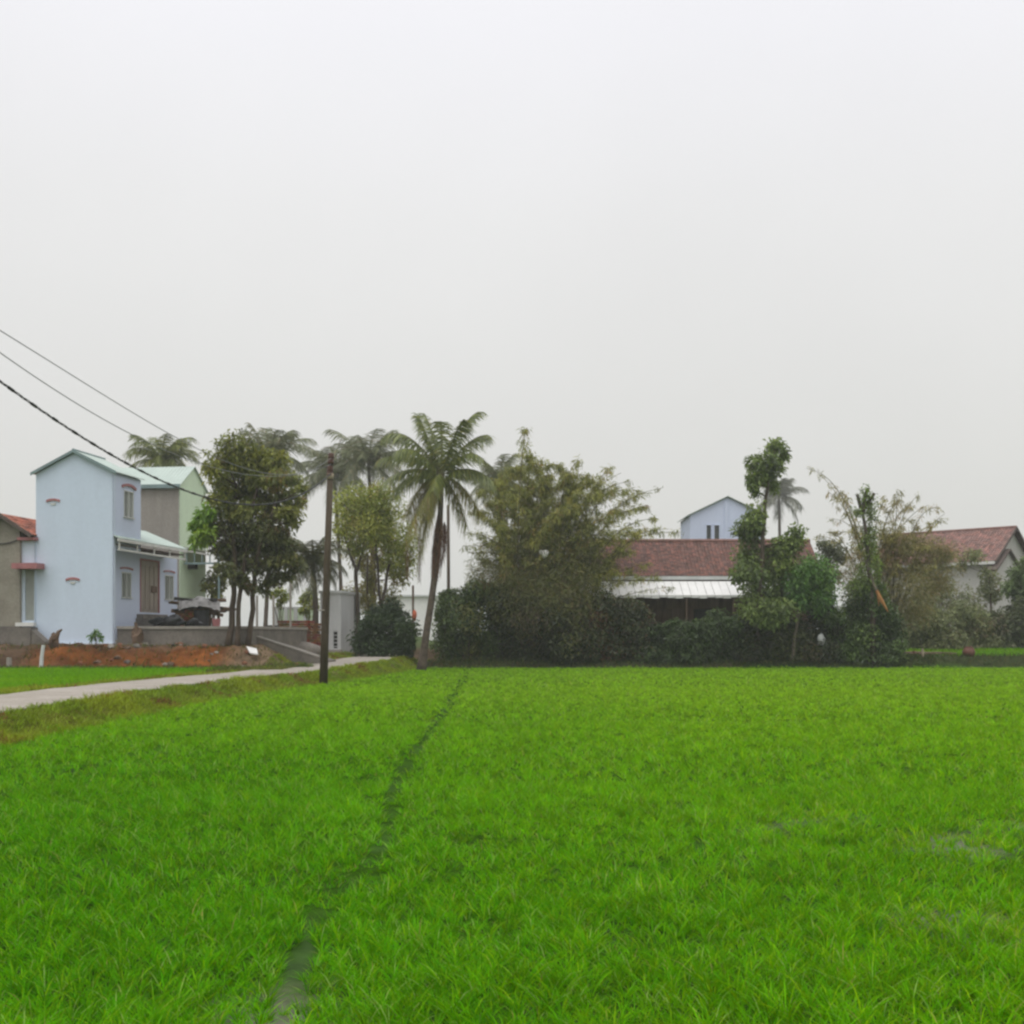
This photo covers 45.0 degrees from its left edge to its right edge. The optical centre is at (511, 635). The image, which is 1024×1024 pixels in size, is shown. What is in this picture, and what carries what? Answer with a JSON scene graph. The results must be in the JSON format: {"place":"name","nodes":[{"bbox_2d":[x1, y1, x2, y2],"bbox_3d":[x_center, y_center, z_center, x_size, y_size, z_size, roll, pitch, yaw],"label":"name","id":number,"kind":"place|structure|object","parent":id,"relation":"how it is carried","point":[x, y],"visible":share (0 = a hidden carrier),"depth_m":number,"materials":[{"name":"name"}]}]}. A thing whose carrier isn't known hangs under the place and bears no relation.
{"place":"outdoors","nodes":[
{"label":"outdoors","id":0,"kind":"place"},
{"bbox_2d":[0,654,415,712],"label":"road","id":1,"kind":"structure","parent":0,"point":[21,699],"depth_m":32.41,"materials":[{"name":"concrete"}]},
{"bbox_2d":[0,636,1023,1023],"bbox_3d":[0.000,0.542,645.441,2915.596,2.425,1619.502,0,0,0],"label":"ground","id":2,"kind":"structure","parent":0,"point":[300,954],"depth_m":10.02,"materials":[{"name":"green plant"}]},
{"bbox_2d":[6,657,11,666],"bbox_3d":[-20.358,1.190,50.100,0.228,0.600,0.234,0,0,0],"label":"stake","id":3,"kind":"object","parent":2,"relation":"on","point":[8,661],"visible":0.52,"depth_m":50.02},
{"bbox_2d":[0,513,36,643],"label":"grey house","id":4,"kind":"structure","parent":2,"relation":"on","point":[12,528],"depth_m":53.41,"materials":[{"name":"paint"}]},
{"bbox_2d":[39,645,44,666],"bbox_3d":[-18.805,0.938,49.500,0.250,1.113,0.175,0,0,0],"label":"stake","id":5,"kind":"object","parent":2,"relation":"on","point":[41,660],"visible":0.78,"depth_m":49.44,"materials":[{"name":"white paint"}]},
{"bbox_2d":[49,629,61,647],"bbox_3d":[-19.022,0.172,51.589,0.542,0.914,0.416,0,0,0],"label":"stump","id":6,"kind":"object","parent":2,"relation":"on","point":[54,640],"visible":1,"depth_m":51.50,"materials":[{"name":"brown wood"}]},
{"bbox_2d":[86,629,103,648],"bbox_3d":[-17.305,0.215,51.611,1.087,1.021,0.583,0,0,32],"label":"plant","id":7,"kind":"object","parent":2,"relation":"on","point":[95,635],"visible":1,"depth_m":51.67,"materials":[{"name":"green plant"}]},
{"bbox_2d":[8,448,210,645],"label":"blue house","id":8,"kind":"structure","parent":2,"relation":"on","point":[88,565],"depth_m":53.34,"materials":[{"name":"paint"}]},
{"bbox_2d":[121,572,132,598],"bbox_3d":[-17.576,-2.280,56.225,0.230,1.180,1.070,0,0,8],"label":"window","id":9,"kind":"structure","parent":8,"relation":"in","point":[126,577],"depth_m":56.19,"materials":[{"name":"paint"}]},
{"bbox_2d":[123,490,134,519],"bbox_3d":[-16.886,-5.755,54.419,0.170,1.210,1.060,0,0,8],"label":"window","id":10,"kind":"structure","parent":8,"relation":"in","point":[128,495],"depth_m":54.40,"materials":[{"name":"paint"}]},
{"bbox_2d":[140,558,159,612],"bbox_3d":[-17.214,-2.345,58.699,0.150,2.510,2.150,0,0,8],"label":"door","id":11,"kind":"structure","parent":8,"relation":"in","point":[149,569],"depth_m":58.74,"materials":[{"name":"brown wood"}]},
{"bbox_2d":[164,575,173,599],"bbox_3d":[-16.899,-2.360,60.911,0.170,1.220,1.120,0,0,8],"label":"window","id":12,"kind":"structure","parent":8,"relation":"in","point":[169,579],"depth_m":60.89,"materials":[{"name":"paint"}]},
{"bbox_2d":[131,622,143,643],"bbox_3d":[-15.932,0.034,52.593,0.574,1.224,0.446,0,0,0],"label":"stump","id":13,"kind":"object","parent":2,"relation":"on","point":[137,635],"visible":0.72,"depth_m":52.51,"materials":[{"name":"brown wood"}]},
{"bbox_2d":[121,433,200,467],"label":"coconut palm","id":14,"kind":"object","parent":2,"relation":"on","point":[164,458],"visible":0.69,"depth_m":91.29,"materials":[{"name":"green plant"}]},
{"bbox_2d":[116,466,219,642],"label":"green house","id":15,"kind":"structure","parent":2,"relation":"on","point":[167,511],"depth_m":64.29,"materials":[{"name":"paint"}]},
{"bbox_2d":[113,626,307,647],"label":"terrace","id":16,"kind":"structure","parent":2,"relation":"on","point":[209,635],"depth_m":52.96,"materials":[{"name":"concrete"}]},
{"bbox_2d":[148,617,165,625],"bbox_3d":[-15.781,-0.594,55.428,1.083,0.547,0.617,0,0,14],"label":"sack","id":17,"kind":"object","parent":16,"relation":"on","point":[157,621],"visible":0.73,"depth_m":55.31,"materials":[{"name":"black plastic"}]},
{"bbox_2d":[163,614,185,625],"bbox_3d":[-14.967,-0.629,54.928,1.132,0.648,0.819,0,0,-32],"label":"sack","id":18,"kind":"object","parent":16,"relation":"on","point":[174,620],"visible":0.9,"depth_m":54.77,"materials":[{"name":"black plastic"}]},
{"bbox_2d":[175,609,203,625],"bbox_3d":[-15.089,-0.823,58.428,1.366,0.845,0.920,0,0,8],"label":"brick stack","id":19,"kind":"object","parent":16,"relation":"on","point":[187,615],"visible":0.34,"depth_m":58.01,"materials":[{"name":"brown brick"}]},
{"bbox_2d":[185,618,203,625],"bbox_3d":[-14.131,-0.572,55.004,0.912,0.424,0.606,0,0,0],"label":"sack","id":20,"kind":"object","parent":16,"relation":"on","point":[194,622],"visible":0.81,"depth_m":54.90,"materials":[{"name":"black plastic"}]},
{"bbox_2d":[194,610,208,625],"bbox_3d":[-14.464,-0.800,57.600,0.700,0.800,0.700,0,0,0],"label":"drum","id":21,"kind":"object","parent":16,"relation":"on","point":[202,616],"visible":0.62,"depth_m":57.32,"materials":[{"name":"black plastic"}]},
{"bbox_2d":[168,597,235,625],"bbox_3d":[-14.556,-1.098,58.201,3.510,1.435,1.338,0,0,0],"label":"timber heap","id":22,"kind":"object","parent":16,"relation":"on","point":[218,614],"visible":0.55,"depth_m":58.03,"materials":[{"name":"brown wood"}]},
{"bbox_2d":[179,596,219,610],"bbox_3d":[-14.679,-1.385,58.050,2.368,0.937,1.700,0,0,0],"label":"tarpaulin","id":23,"kind":"object","parent":22,"relation":"on","point":[202,601],"visible":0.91,"depth_m":57.39,"materials":[{"name":"grey plastic"}]},
{"bbox_2d":[212,619,220,625],"bbox_3d":[-13.525,-0.585,56.600,0.400,0.370,0.400,0,0,0],"label":"bucket","id":24,"kind":"object","parent":16,"relation":"on","point":[215,622],"visible":0.79,"depth_m":56.45,"materials":[{"name":"red paint"}]},
{"bbox_2d":[198,570,229,625],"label":"bush","id":25,"kind":"object","parent":2,"relation":"on","point":[208,584],"visible":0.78,"depth_m":65.89,"materials":[{"name":"green plant"}]},
{"bbox_2d":[186,428,310,646],"bbox_3d":[-10.833,-4.062,51.898,5.776,9.199,5.431,0,0,0],"label":"broad tree","id":26,"kind":"object","parent":2,"relation":"on","point":[265,538],"visible":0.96,"depth_m":51.65,"materials":[{"name":"green plant"}]},
{"bbox_2d":[246,646,257,654],"bbox_3d":[-10.721,0.623,51.060,0.411,0.368,0.673,0,0,-18],"label":"sheet","id":27,"kind":"object","parent":2,"relation":"on","point":[251,650],"visible":1,"depth_m":51.02,"materials":[{"name":"white plastic"}]},
{"bbox_2d":[256,596,257,625],"bbox_3d":[-12.368,-0.729,60.000,0.110,2.417,0.095,0,0,0],"label":"post","id":28,"kind":"object","parent":2,"relation":"on","point":[256,610],"visible":0.6,"depth_m":59.96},
{"bbox_2d":[272,596,274,626],"bbox_3d":[-11.573,-0.729,60.000,0.110,2.417,0.095,0,0,0],"label":"post","id":29,"kind":"object","parent":2,"relation":"on","point":[273,611],"visible":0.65,"depth_m":59.97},
{"bbox_2d":[236,422,318,625],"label":"coconut palm","id":30,"kind":"object","parent":2,"relation":"on","point":[287,437],"visible":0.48,"depth_m":91.61,"materials":[{"name":"green plant"}]},
{"bbox_2d":[269,587,288,625],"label":"bush","id":31,"kind":"object","parent":2,"relation":"on","point":[282,599],"visible":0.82,"depth_m":71.80,"materials":[{"name":"green plant"}]},
{"bbox_2d":[289,583,291,626],"bbox_3d":[-10.745,-1.183,60.000,0.110,3.330,0.095,0,0,0],"label":"post","id":32,"kind":"object","parent":2,"relation":"on","point":[290,604],"visible":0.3,"depth_m":59.98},
{"bbox_2d":[256,636,335,663],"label":"concrete ramp","id":33,"kind":"structure","parent":2,"relation":"on","point":[294,654],"depth_m":53.45,"materials":[{"name":"grey concrete"}]},
{"bbox_2d":[275,607,318,636],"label":"garden wall","id":34,"kind":"structure","parent":2,"relation":"on","point":[295,614],"depth_m":73.89,"materials":[{"name":"white paint"}]},
{"bbox_2d":[277,621,320,645],"bbox_3d":[-10.576,0.175,62.257,2.516,1.850,0.639,0,0,6],"label":"brick stack","id":35,"kind":"object","parent":2,"relation":"on","point":[313,632],"visible":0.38,"depth_m":61.93,"materials":[{"name":"brown brick"}]},
{"bbox_2d":[295,587,319,636],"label":"bush","id":36,"kind":"object","parent":2,"relation":"on","point":[303,602],"visible":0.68,"depth_m":71.92,"materials":[{"name":"green plant"}]},
{"bbox_2d":[299,641,320,654],"bbox_3d":[-10.635,0.750,59.512,3.283,1.221,0.927,0,0,0],"label":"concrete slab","id":37,"kind":"object","parent":2,"relation":"on","point":[310,647],"visible":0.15,"depth_m":59.23,"materials":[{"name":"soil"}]},
{"bbox_2d":[282,536,355,636],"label":"coconut palm","id":38,"kind":"object","parent":2,"relation":"on","point":[313,558],"visible":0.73,"depth_m":65.69,"materials":[{"name":"green plant"}]},
{"bbox_2d":[317,453,334,683],"bbox_3d":[-6.461,-2.218,43.000,0.602,8.246,0.330,0,0,0],"label":"utility pole","id":39,"kind":"object","parent":2,"relation":"on","point":[323,674],"visible":0.96,"depth_m":42.90,"materials":[{"name":"concrete"}]},
{"bbox_2d":[0,352,329,476],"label":"power line","id":40,"kind":"object","parent":39,"relation":"attached to","point":[132,434],"visible":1,"depth_m":24.99,"materials":[{"name":"grey metal"}]},
{"bbox_2d":[0,380,330,505],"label":"power line","id":41,"kind":"object","parent":39,"relation":"attached to","point":[11,389],"visible":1,"depth_m":25.35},
{"bbox_2d":[0,330,330,474],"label":"power line","id":42,"kind":"object","parent":39,"relation":"attached to","point":[139,416],"visible":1,"depth_m":25.27,"materials":[{"name":"grey metal"}]},
{"bbox_2d":[294,439,379,589],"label":"coconut palm","id":43,"kind":"object","parent":2,"relation":"on","point":[317,476],"visible":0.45,"depth_m":99.17,"materials":[{"name":"green plant"}]},
{"bbox_2d":[318,590,361,652],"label":"white outbuilding","id":44,"kind":"structure","parent":2,"relation":"on","point":[342,616],"depth_m":66.01,"materials":[{"name":"white paint"}]},
{"bbox_2d":[331,479,391,633],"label":"slender tree","id":45,"kind":"object","parent":2,"relation":"on","point":[363,528],"visible":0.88,"depth_m":68.57,"materials":[{"name":"green plant"}]},
{"bbox_2d":[321,429,416,595],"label":"coconut palm","id":46,"kind":"object","parent":2,"relation":"on","point":[362,455],"visible":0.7,"depth_m":95.19,"materials":[{"name":"green plant"}]},
{"bbox_2d":[332,488,410,605],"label":"slender tree","id":47,"kind":"object","parent":2,"relation":"on","point":[375,581],"visible":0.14,"depth_m":77.89,"materials":[{"name":"green plant"}]},
{"bbox_2d":[357,545,403,615],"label":"thin tree","id":48,"kind":"object","parent":2,"relation":"on","point":[368,600],"visible":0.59,"depth_m":71.16,"materials":[{"name":"green plant"}]},
{"bbox_2d":[345,596,422,656],"bbox_3d":[-6.714,-0.295,64.963,4.139,3.584,3.171,0,0,0],"label":"shrub","id":49,"kind":"object","parent":2,"relation":"on","point":[377,636],"visible":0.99,"depth_m":64.34,"materials":[{"name":"green plant"}]},
{"bbox_2d":[351,477,425,606],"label":"slender tree","id":50,"kind":"object","parent":2,"relation":"on","point":[391,560],"visible":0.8,"depth_m":68.82,"materials":[{"name":"green plant"}]},
{"bbox_2d":[412,585,416,656],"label":"post","id":51,"kind":"object","parent":2,"relation":"on","point":[414,614],"visible":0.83,"depth_m":66.95,"materials":[{"name":"grey"}]},
{"bbox_2d":[385,595,457,640],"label":"building","id":52,"kind":"structure","parent":2,"relation":"on","point":[420,604],"depth_m":150.00,"materials":[{"name":"white paint"}]},
{"bbox_2d":[374,412,497,670],"bbox_3d":[-3.705,-4.586,59.903,6.254,12.883,4.399,0,0,0],"label":"coconut palm","id":53,"kind":"object","parent":2,"relation":"on","point":[429,497],"visible":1,"depth_m":59.87,"materials":[{"name":"green plant"}]},
{"bbox_2d":[447,505,449,589],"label":"bare trunk","id":54,"kind":"object","parent":2,"relation":"on","point":[448,548],"visible":0.43,"depth_m":66.73,"materials":[{"name":"brown plant"}]},
{"bbox_2d":[429,576,512,660],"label":"shrub","id":55,"kind":"object","parent":2,"relation":"on","point":[459,611],"visible":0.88,"depth_m":65.19,"materials":[{"name":"green plant"}]},
{"bbox_2d":[467,453,535,632],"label":"coconut palm","id":56,"kind":"object","parent":2,"relation":"on","point":[492,472],"visible":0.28,"depth_m":97.31,"materials":[{"name":"green plant"}]},
{"bbox_2d":[0,646,1023,1023],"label":"rice","id":57,"kind":"object","parent":2,"relation":"on","point":[530,900],"visible":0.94,"depth_m":9.61,"materials":[{"name":"green plant"}]},
{"bbox_2d":[483,585,581,665],"bbox_3d":[1.091,-0.253,65.000,5.434,4.822,4.027,0,0,0],"label":"shrub","id":58,"kind":"object","parent":2,"relation":"on","point":[559,651],"visible":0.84,"depth_m":64.50,"materials":[{"name":"green plant"}]},
{"bbox_2d":[460,427,683,657],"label":"bamboo clump","id":59,"kind":"object","parent":2,"relation":"on","point":[548,521],"visible":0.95,"depth_m":65.95,"materials":[{"name":"green plant"}]},
{"bbox_2d":[539,550,548,558],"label":"plastic bag","id":60,"kind":"object","parent":59,"relation":"in","point":[543,554],"visible":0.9,"depth_m":65.51,"materials":[{"name":"white plastic"}]},
{"bbox_2d":[563,588,656,664],"bbox_3d":[4.984,-0.282,65.098,5.285,4.428,3.224,0,0,0],"label":"shrub","id":61,"kind":"object","parent":2,"relation":"on","point":[627,616],"visible":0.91,"depth_m":64.45,"materials":[{"name":"green plant"}]},
{"bbox_2d":[631,617,711,666],"bbox_3d":[8.346,0.592,65.059,4.437,3.139,3.108,0,0,0],"label":"shrub","id":62,"kind":"object","parent":2,"relation":"on","point":[671,639],"visible":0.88,"depth_m":64.30,"materials":[{"name":"green plant"}]},
{"bbox_2d":[580,539,817,658],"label":"tiled house","id":63,"kind":"structure","parent":2,"relation":"on","point":[694,573],"depth_m":69.40,"materials":[{"name":"tile"}]},
{"bbox_2d":[655,609,671,624],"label":"door","id":64,"kind":"structure","parent":63,"relation":"in","point":[662,615],"depth_m":69.51,"materials":[{"name":"brown wood"}]},
{"bbox_2d":[694,609,710,623],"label":"window","id":65,"kind":"structure","parent":63,"relation":"in","point":[698,613],"depth_m":69.51,"materials":[{"name":"grey glass"}]},
{"bbox_2d":[691,607,747,663],"bbox_3d":[11.090,0.247,65.142,3.846,3.608,2.851,0,0,-24],"label":"shrub","id":66,"kind":"object","parent":2,"relation":"on","point":[723,634],"visible":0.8,"depth_m":64.56,"materials":[{"name":"green plant"}]},
{"bbox_2d":[678,496,768,538],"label":"tall blue house","id":67,"kind":"structure","parent":2,"relation":"on","point":[716,519],"depth_m":88.00,"materials":[{"name":"paint"}]},
{"bbox_2d":[706,524,711,538],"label":"window","id":68,"kind":"structure","parent":67,"relation":"in","point":[708,526],"depth_m":88.12,"materials":[{"name":"grey glass"}]},
{"bbox_2d":[714,524,719,538],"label":"window","id":69,"kind":"structure","parent":67,"relation":"in","point":[716,526],"depth_m":88.12,"materials":[{"name":"grey glass"}]},
{"bbox_2d":[726,437,809,651],"bbox_3d":[13.274,-4.601,64.336,4.500,11.728,4.326,0,0,0],"label":"lopped tree","id":70,"kind":"object","parent":2,"relation":"on","point":[757,572],"visible":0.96,"depth_m":64.24,"materials":[{"name":"green plant"}]},
{"bbox_2d":[756,478,809,537],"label":"coconut palm","id":71,"kind":"object","parent":2,"relation":"on","point":[785,488],"visible":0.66,"depth_m":189.37,"materials":[{"name":"green plant"}]},
{"bbox_2d":[733,600,844,665],"bbox_3d":[14.738,-0.044,64.969,6.379,4.096,3.165,0,0,-10],"label":"shrub","id":72,"kind":"object","parent":2,"relation":"on","point":[778,643],"visible":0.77,"depth_m":64.34,"materials":[{"name":"green plant"}]},
{"bbox_2d":[817,633,825,644],"bbox_3d":[16.114,0.190,64.433,0.443,0.669,0.288,0,0,-38],"label":"plastic bag","id":73,"kind":"object","parent":72,"relation":"on","point":[820,637],"visible":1,"depth_m":64.34,"materials":[{"name":"white plastic"}]},
{"bbox_2d":[780,552,843,662],"bbox_3d":[15.611,-1.449,64.460,3.452,5.772,2.996,0,0,0],"label":"round headed tree","id":74,"kind":"object","parent":2,"relation":"on","point":[809,586],"visible":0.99,"depth_m":63.87,"materials":[{"name":"green plant"}]},
{"bbox_2d":[815,537,852,608],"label":"pale tree","id":75,"kind":"object","parent":2,"relation":"on","point":[829,551],"visible":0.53,"depth_m":73.83,"materials":[{"name":"green plant"}]},
{"bbox_2d":[819,577,909,667],"bbox_3d":[18.327,-0.629,65.180,4.875,5.210,3.842,0,0,0],"label":"shrub","id":76,"kind":"object","parent":2,"relation":"on","point":[888,644],"visible":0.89,"depth_m":64.27,"materials":[{"name":"green plant"}]},
{"bbox_2d":[843,483,890,662],"bbox_3d":[18.443,-3.190,64.385,2.800,9.420,2.132,0,0,0],"label":"topped tree","id":77,"kind":"object","parent":2,"relation":"on","point":[869,533],"visible":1,"depth_m":64.18,"materials":[{"name":"green plant"}]},
{"bbox_2d":[806,466,964,635],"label":"bamboo clump","id":78,"kind":"object","parent":2,"relation":"on","point":[889,544],"visible":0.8,"depth_m":68.63,"materials":[{"name":"green plant"}]},
{"bbox_2d":[904,651,955,655],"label":"log heap","id":79,"kind":"object","parent":2,"relation":"on","point":[919,652],"visible":0.45,"depth_m":65.38,"materials":[{"name":"wood"}]},
{"bbox_2d":[898,598,969,649],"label":"shrub","id":80,"kind":"object","parent":2,"relation":"on","point":[935,636],"visible":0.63,"depth_m":75.08,"materials":[{"name":"green plant"}]},
{"bbox_2d":[907,570,967,624],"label":"shrub","id":81,"kind":"object","parent":2,"relation":"on","point":[951,597],"visible":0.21,"depth_m":77.32,"materials":[{"name":"green plant"}]},
{"bbox_2d":[876,525,1023,631],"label":"grey gabled house","id":82,"kind":"structure","parent":2,"relation":"on","point":[993,543],"depth_m":86.06,"materials":[{"name":"tile"}]},
{"bbox_2d":[962,647,974,655],"bbox_3d":[24.072,0.840,65.200,0.680,0.520,0.663,0,0,0],"label":"jar","id":83,"kind":"object","parent":2,"relation":"on","point":[969,651],"visible":0.98,"depth_m":64.96,"materials":[{"name":"ceramic"}]},
{"bbox_2d":[941,598,1004,648],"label":"shrub","id":84,"kind":"object","parent":2,"relation":"on","point":[973,626],"visible":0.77,"depth_m":75.95,"materials":[{"name":"green plant"}]},
{"bbox_2d":[955,579,993,646],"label":"shrub","id":85,"kind":"object","parent":2,"relation":"on","point":[968,597],"visible":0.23,"depth_m":78.11,"materials":[{"name":"green plant"}]},
{"bbox_2d":[952,546,1004,612],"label":"garden tree","id":86,"kind":"object","parent":2,"relation":"on","point":[993,594],"visible":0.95,"depth_m":77.50,"materials":[{"name":"green plant"}]},
{"bbox_2d":[985,549,1020,637],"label":"gable house","id":87,"kind":"structure","parent":2,"relation":"on","point":[1004,561],"depth_m":84.21,"materials":[{"name":"white paint"}]},
{"bbox_2d":[984,593,1023,649],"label":"shrub","id":88,"kind":"object","parent":2,"relation":"on","point":[1010,625],"visible":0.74,"depth_m":76.48,"materials":[{"name":"green plant"}]},
{"bbox_2d":[999,556,1023,646],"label":"garden tree","id":89,"kind":"object","parent":2,"relation":"on","point":[1013,587],"visible":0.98,"depth_m":77.00,"materials":[{"name":"green plant"}]},
{"bbox_2d":[0,641,1023,745],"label":"verge grass","id":90,"kind":"structure","parent":0,"point":[127,700],"depth_m":39.43,"materials":[{"name":"green plant"}]},
{"bbox_2d":[0,0,1023,633],"label":"sky","id":91,"kind":"structure","parent":0,"point":[660,241],"materials":[{"name":"white"}]}
]}

